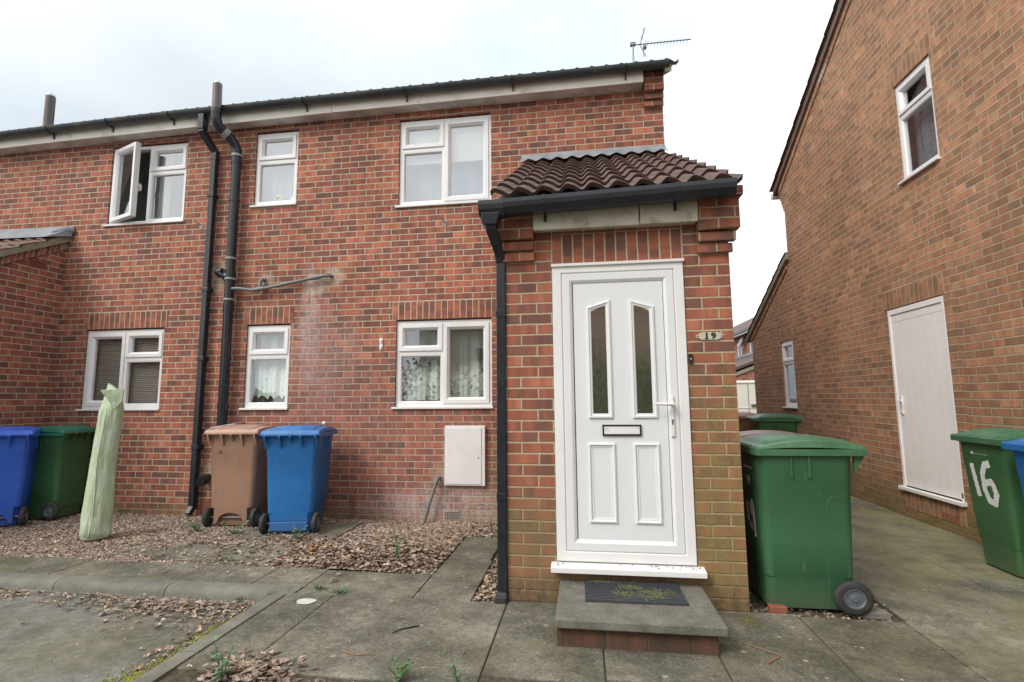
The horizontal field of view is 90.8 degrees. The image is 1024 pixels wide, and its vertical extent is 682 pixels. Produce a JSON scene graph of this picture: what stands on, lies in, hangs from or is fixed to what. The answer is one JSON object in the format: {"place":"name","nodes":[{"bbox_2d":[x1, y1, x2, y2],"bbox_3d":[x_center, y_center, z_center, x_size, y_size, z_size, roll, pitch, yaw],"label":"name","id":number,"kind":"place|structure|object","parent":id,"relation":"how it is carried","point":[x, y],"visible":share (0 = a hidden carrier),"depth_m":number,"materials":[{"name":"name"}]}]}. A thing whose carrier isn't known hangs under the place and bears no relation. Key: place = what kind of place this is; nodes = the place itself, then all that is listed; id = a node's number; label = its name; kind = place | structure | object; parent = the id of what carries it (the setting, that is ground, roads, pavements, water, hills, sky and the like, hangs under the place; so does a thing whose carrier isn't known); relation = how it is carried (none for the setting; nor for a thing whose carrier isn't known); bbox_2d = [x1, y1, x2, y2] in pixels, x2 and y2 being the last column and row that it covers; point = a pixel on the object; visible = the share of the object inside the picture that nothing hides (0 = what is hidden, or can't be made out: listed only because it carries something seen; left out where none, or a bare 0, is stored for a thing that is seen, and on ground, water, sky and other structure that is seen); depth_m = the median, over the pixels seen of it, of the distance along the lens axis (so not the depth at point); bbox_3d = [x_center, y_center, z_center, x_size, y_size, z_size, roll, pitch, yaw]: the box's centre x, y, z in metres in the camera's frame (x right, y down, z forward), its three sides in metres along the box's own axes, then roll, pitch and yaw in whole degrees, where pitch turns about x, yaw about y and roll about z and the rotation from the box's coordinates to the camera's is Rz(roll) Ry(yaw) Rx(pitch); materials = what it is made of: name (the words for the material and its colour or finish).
{"place":"outdoors","nodes":[
{"label":"outdoors","id":0,"kind":"place"},
{"bbox_2d":[0,588,259,681],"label":"driveway","id":1,"kind":"structure","parent":0,"point":[51,626],"depth_m":3.08,"materials":[{"name":"grey concrete"}]},
{"bbox_2d":[230,595,248,602],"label":"weed tuft","id":2,"kind":"object","parent":1,"relation":"on","point":[238,599],"visible":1,"depth_m":3.56,"materials":[{"name":"green plant"}]},
{"bbox_2d":[102,588,965,681],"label":"moss","id":3,"kind":"object","parent":1,"relation":"on","point":[138,675],"visible":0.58,"depth_m":2.79,"materials":[{"name":"green plant"}]},
{"bbox_2d":[0,0,835,326],"label":"sky","id":4,"kind":"structure","parent":0,"point":[733,94],"materials":[{"name":"white"}]},
{"bbox_2d":[0,512,999,681],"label":"soil bed","id":5,"kind":"object","parent":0,"point":[176,675],"visible":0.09,"depth_m":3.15,"materials":[{"name":"gravel"}]},
{"bbox_2d":[28,425,95,520],"bbox_3d":[-5.565,1.567,6.129,0.676,1.077,0.518,-1,-7,1],"label":"wheelie bin","id":6,"kind":"object","parent":5,"relation":"on","point":[60,472],"visible":0.68,"depth_m":5.95,"materials":[{"name":"green plastic"}]},
{"bbox_2d":[209,634,235,681],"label":"weed","id":7,"kind":"object","parent":5,"relation":"on","point":[219,658],"visible":1,"depth_m":2.46,"materials":[{"name":"green plant"}]},
{"bbox_2d":[0,512,473,573],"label":"gravel bed","id":8,"kind":"object","parent":5,"relation":"on","point":[210,543],"visible":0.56,"depth_m":5.07,"materials":[{"name":"brown gravel"}]},
{"bbox_2d":[0,426,42,525],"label":"wheelie bin","id":9,"kind":"object","parent":8,"relation":"on","point":[18,448],"visible":0.92,"depth_m":5.61,"materials":[{"name":"blue plastic"}]},
{"bbox_2d":[79,383,123,540],"bbox_3d":[-4.081,1.195,5.080,0.424,1.549,0.246,-1,-7,8],"label":"parasol cover","id":10,"kind":"object","parent":8,"relation":"on","point":[97,512],"visible":1,"depth_m":5.02,"materials":[{"name":"fabric"}]},
{"bbox_2d":[186,517,205,531],"bbox_3d":[-3.289,1.915,5.234,0.186,0.146,0.165,2,-7,-20],"label":"weed","id":11,"kind":"object","parent":8,"relation":"on","point":[194,526],"visible":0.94,"depth_m":5.25,"materials":[{"name":"green plant"}]},
{"bbox_2d":[220,520,248,533],"bbox_3d":[-2.855,1.914,5.200,0.291,0.135,0.243,-1,-7,8],"label":"weed","id":12,"kind":"object","parent":8,"relation":"on","point":[234,528],"visible":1,"depth_m":5.18,"materials":[{"name":"green plant"}]},
{"bbox_2d":[349,485,354,518],"bbox_3d":[-1.844,1.852,5.806,0.080,0.374,0.118,1,-7,-13],"label":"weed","id":13,"kind":"object","parent":8,"relation":"on","point":[351,501],"visible":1,"depth_m":5.79,"materials":[{"name":"plant"}]},
{"bbox_2d":[392,528,402,557],"bbox_3d":[-0.959,1.701,4.224,0.091,0.259,0.062,-4,-8,31],"label":"weed","id":14,"kind":"object","parent":8,"relation":"on","point":[396,545],"visible":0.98,"depth_m":4.22,"materials":[{"name":"green plant"}]},
{"bbox_2d":[0,513,861,681],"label":"fallen leaves","id":15,"kind":"object","parent":8,"relation":"on","point":[341,550],"visible":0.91,"depth_m":4.14,"materials":[{"name":"brown plant"}]},
{"bbox_2d":[202,424,273,526],"bbox_3d":[-3.034,1.492,5.713,0.598,1.088,0.593,-1,-7,2],"label":"wheelie bin","id":16,"kind":"object","parent":5,"relation":"on","point":[239,493],"visible":0.91,"depth_m":5.50,"materials":[{"name":"brown plastic"}]},
{"bbox_2d":[387,656,413,681],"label":"weed","id":17,"kind":"object","parent":5,"relation":"on","point":[402,672],"visible":1,"depth_m":2.44,"materials":[{"name":"green plant"}]},
{"bbox_2d":[448,655,462,681],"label":"weed","id":18,"kind":"object","parent":5,"relation":"on","point":[455,672],"visible":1,"depth_m":2.38,"materials":[{"name":"green plant"}]},
{"bbox_2d":[767,603,787,613],"bbox_3d":[1.681,1.696,3.197,0.112,0.053,0.050,-1,-7,8],"label":"brick fragment","id":19,"kind":"object","parent":5,"relation":"on","point":[778,608],"visible":1,"depth_m":3.18,"materials":[{"name":"brick"}]},
{"bbox_2d":[740,433,873,615],"bbox_3d":[1.955,1.193,3.476,0.677,1.088,0.610,-1,-7,7],"label":"wheelie bin","id":20,"kind":"object","parent":5,"relation":"on","point":[797,507],"visible":0.97,"depth_m":3.23,"materials":[{"name":"green plastic"}]},
{"bbox_2d":[861,608,891,619],"bbox_3d":[2.247,1.697,3.147,0.167,0.045,0.086,-1,-7,8],"label":"rubble","id":21,"kind":"object","parent":5,"relation":"on","point":[877,613],"visible":0.74,"depth_m":3.11,"materials":[{"name":"concrete"}]},
{"bbox_2d":[0,496,1023,681],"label":"paving","id":22,"kind":"structure","parent":0,"point":[934,588],"depth_m":3.01,"materials":[{"name":"grey concrete"}]},
{"bbox_2d":[209,555,234,560],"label":"weed tuft","id":23,"kind":"object","parent":22,"relation":"on","point":[225,558],"visible":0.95,"depth_m":4.33,"materials":[{"name":"green plant"}]},
{"bbox_2d":[258,425,337,533],"bbox_3d":[-2.293,1.455,5.449,0.598,1.088,0.655,0,-7,-3],"label":"wheelie bin","id":24,"kind":"object","parent":22,"relation":"on","point":[298,460],"visible":1,"depth_m":5.21,"materials":[{"name":"blue plastic"}]},
{"bbox_2d":[292,524,307,537],"bbox_3d":[-2.127,1.876,4.973,0.161,0.144,0.190,-1,-7,8],"label":"weed","id":25,"kind":"object","parent":22,"relation":"on","point":[296,535],"visible":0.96,"depth_m":4.96,"materials":[{"name":"green plant"}]},
{"bbox_2d":[297,598,316,603],"bbox_3d":[-1.390,1.755,3.407,0.136,0.001,0.099,-1,-7,8],"label":"paint splat","id":26,"kind":"object","parent":22,"relation":"on","point":[305,601],"visible":1,"depth_m":3.40,"materials":[{"name":"white paint"}]},
{"bbox_2d":[311,584,328,589],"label":"weed tuft","id":27,"kind":"object","parent":22,"relation":"on","point":[318,587],"visible":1,"depth_m":3.64,"materials":[{"name":"green plant"}]},
{"bbox_2d":[329,587,349,594],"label":"weed tuft","id":28,"kind":"object","parent":22,"relation":"on","point":[341,590],"visible":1,"depth_m":3.57,"materials":[{"name":"green plant"}]},
{"bbox_2d":[342,650,373,655],"bbox_3d":[-0.830,1.669,2.697,0.193,0.008,0.036,-2,-7,14],"label":"twig","id":29,"kind":"object","parent":22,"relation":"on","point":[355,654],"visible":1,"depth_m":2.69,"materials":[{"name":"brown wood"}]},
{"bbox_2d":[392,625,419,632],"bbox_3d":[-0.629,1.699,2.986,0.171,0.009,0.018,4,-8,-31],"label":"twig","id":30,"kind":"object","parent":22,"relation":"on","point":[406,628],"visible":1,"depth_m":2.99,"materials":[{"name":"black wood"}]},
{"bbox_2d":[555,579,727,657],"bbox_3d":[0.724,1.626,2.986,0.899,0.176,0.621,-1,-7,8],"label":"door step","id":31,"kind":"object","parent":22,"relation":"on","point":[697,626],"depth_m":2.74,"materials":[{"name":"concrete"}]},
{"bbox_2d":[584,579,689,605],"bbox_3d":[0.749,1.542,3.114,0.599,0.019,0.351,-1,-7,8],"label":"door mat","id":32,"kind":"object","parent":31,"relation":"on","point":[635,592],"depth_m":3.08,"materials":[{"name":"fabric"}]},
{"bbox_2d":[738,412,756,431],"bbox_3d":[4.017,1.801,8.948,0.610,1.088,0.690,-1,-7,8],"label":"wheelie bin","id":33,"kind":"object","parent":22,"relation":"on","point":[744,424],"visible":0.06,"depth_m":8.70,"materials":[{"name":"brown plastic"}]},
{"bbox_2d":[740,641,780,663],"bbox_3d":[1.287,1.648,2.675,0.122,0.010,0.215,5,-9,-41],"label":"twig","id":34,"kind":"object","parent":22,"relation":"on","point":[770,661],"visible":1,"depth_m":2.66,"materials":[{"name":"brown wood"}]},
{"bbox_2d":[739,430,795,437],"bbox_3d":[2.087,1.274,4.123,0.621,1.072,0.549,-2,-7,14],"label":"wheelie bin","id":35,"kind":"object","parent":22,"relation":"on","point":[743,434],"visible":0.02,"depth_m":4.09,"materials":[{"name":"brown plastic"}]},
{"bbox_2d":[746,413,802,433],"bbox_3d":[4.173,1.694,8.018,0.690,1.088,0.610,-2,-7,14],"label":"wheelie bin","id":36,"kind":"object","parent":22,"relation":"on","point":[780,422],"visible":0.27,"depth_m":7.80,"materials":[{"name":"green plastic"}]},
{"bbox_2d":[950,427,1023,577],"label":"wheelie bin","id":37,"kind":"object","parent":22,"relation":"on","point":[995,487],"visible":0.92,"depth_m":3.88,"materials":[{"name":"green plastic"}]},
{"bbox_2d":[1001,438,1023,498],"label":"wheelie bin","id":38,"kind":"object","parent":22,"relation":"on","point":[1016,446],"visible":1,"depth_m":3.54,"materials":[{"name":"blue plastic"}]},
{"bbox_2d":[736,380,756,413],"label":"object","id":39,"kind":"object","parent":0,"point":[746,397],"visible":0.06,"depth_m":16.69,"materials":[{"name":"white paint"}]},
{"label":"ground","id":40,"kind":"structure","parent":0,"visible":0},
{"bbox_2d":[0,572,302,681],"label":"kerb","id":41,"kind":"structure","parent":40,"relation":"on","point":[266,595],"depth_m":3.70,"materials":[{"name":"concrete"}]},
{"bbox_2d":[0,58,749,611],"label":"brick house","id":42,"kind":"structure","parent":40,"relation":"on","point":[504,302],"depth_m":6.03,"materials":[{"name":"red brick"},{"name":"dark grey roof tile"},{"name":"white upvc"}]},
{"bbox_2d":[75,329,163,410],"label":"window","id":43,"kind":"structure","parent":42,"relation":"in","point":[130,361],"depth_m":6.55,"materials":[{"name":"white plastic"}]},
{"bbox_2d":[102,141,187,226],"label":"window","id":44,"kind":"structure","parent":42,"relation":"in","point":[148,183],"depth_m":6.83,"materials":[{"name":"white plastic"}]},
{"bbox_2d":[239,325,290,409],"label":"window","id":45,"kind":"structure","parent":42,"relation":"in","point":[268,347],"depth_m":6.29,"materials":[{"name":"white plastic"}]},
{"bbox_2d":[249,132,298,207],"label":"window","id":46,"kind":"structure","parent":42,"relation":"in","point":[277,154],"depth_m":6.58,"materials":[{"name":"white plastic"}]},
{"bbox_2d":[275,194,284,200],"bbox_3d":[-3.009,-1.814,6.551,0.124,0.166,0.124,-1,-7,8],"label":"ornament","id":47,"kind":"object","parent":42,"relation":"on","point":[279,197],"visible":0.58,"depth_m":6.51,"materials":[{"name":"white ceramic"}]},
{"bbox_2d":[391,319,492,408],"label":"window","id":48,"kind":"structure","parent":42,"relation":"in","point":[441,364],"depth_m":5.99,"materials":[{"name":"white plastic"}]},
{"bbox_2d":[395,115,490,207],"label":"window","id":49,"kind":"structure","parent":42,"relation":"in","point":[443,161],"depth_m":6.29,"materials":[{"name":"white plastic"}]},
{"bbox_2d":[551,258,707,578],"bbox_3d":[0.744,0.482,3.444,0.981,2.082,0.190,-1,-7,8],"label":"front door","id":50,"kind":"structure","parent":42,"relation":"in","point":[632,478],"depth_m":3.42,"materials":[{"name":"white plastic"}]},
{"bbox_2d":[630,26,690,61],"bbox_3d":[2.816,-5.381,9.571,1.111,1.322,0.300,-1,-7,8],"label":"tv aerial","id":51,"kind":"object","parent":42,"relation":"attached to","point":[634,44],"visible":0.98,"depth_m":9.62,"materials":[{"name":"silver metal"}]},
{"bbox_2d":[733,317,754,380],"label":"brick house","id":52,"kind":"structure","parent":40,"relation":"on","point":[744,364],"depth_m":27.81,"materials":[{"name":"red brick"}]},
{"bbox_2d":[737,344,741,355],"bbox_3d":[13.423,0.772,29.732,0.050,1.300,0.700,-1,-7,8],"label":"window","id":53,"kind":"structure","parent":52,"relation":"in","point":[739,348],"depth_m":29.86,"materials":[{"name":"white plastic"}]},
{"bbox_2d":[744,0,1023,542],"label":"brick house","id":54,"kind":"structure","parent":40,"relation":"on","point":[886,329],"depth_m":5.66,"materials":[{"name":"red brown brick"},{"name":"white upvc"},{"name":"white painted timber"}]},
{"bbox_2d":[895,56,940,185],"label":"window","id":55,"kind":"structure","parent":54,"relation":"in","point":[914,95],"depth_m":5.55,"materials":[{"name":"white plastic"}]},
{"bbox_2d":[887,295,967,506],"bbox_3d":[4.400,0.615,5.416,0.113,2.055,1.000,-1,-7,8],"label":"side door","id":56,"kind":"structure","parent":54,"relation":"in","point":[924,396],"depth_m":5.37,"materials":[{"name":"white plastic"}]}
]}

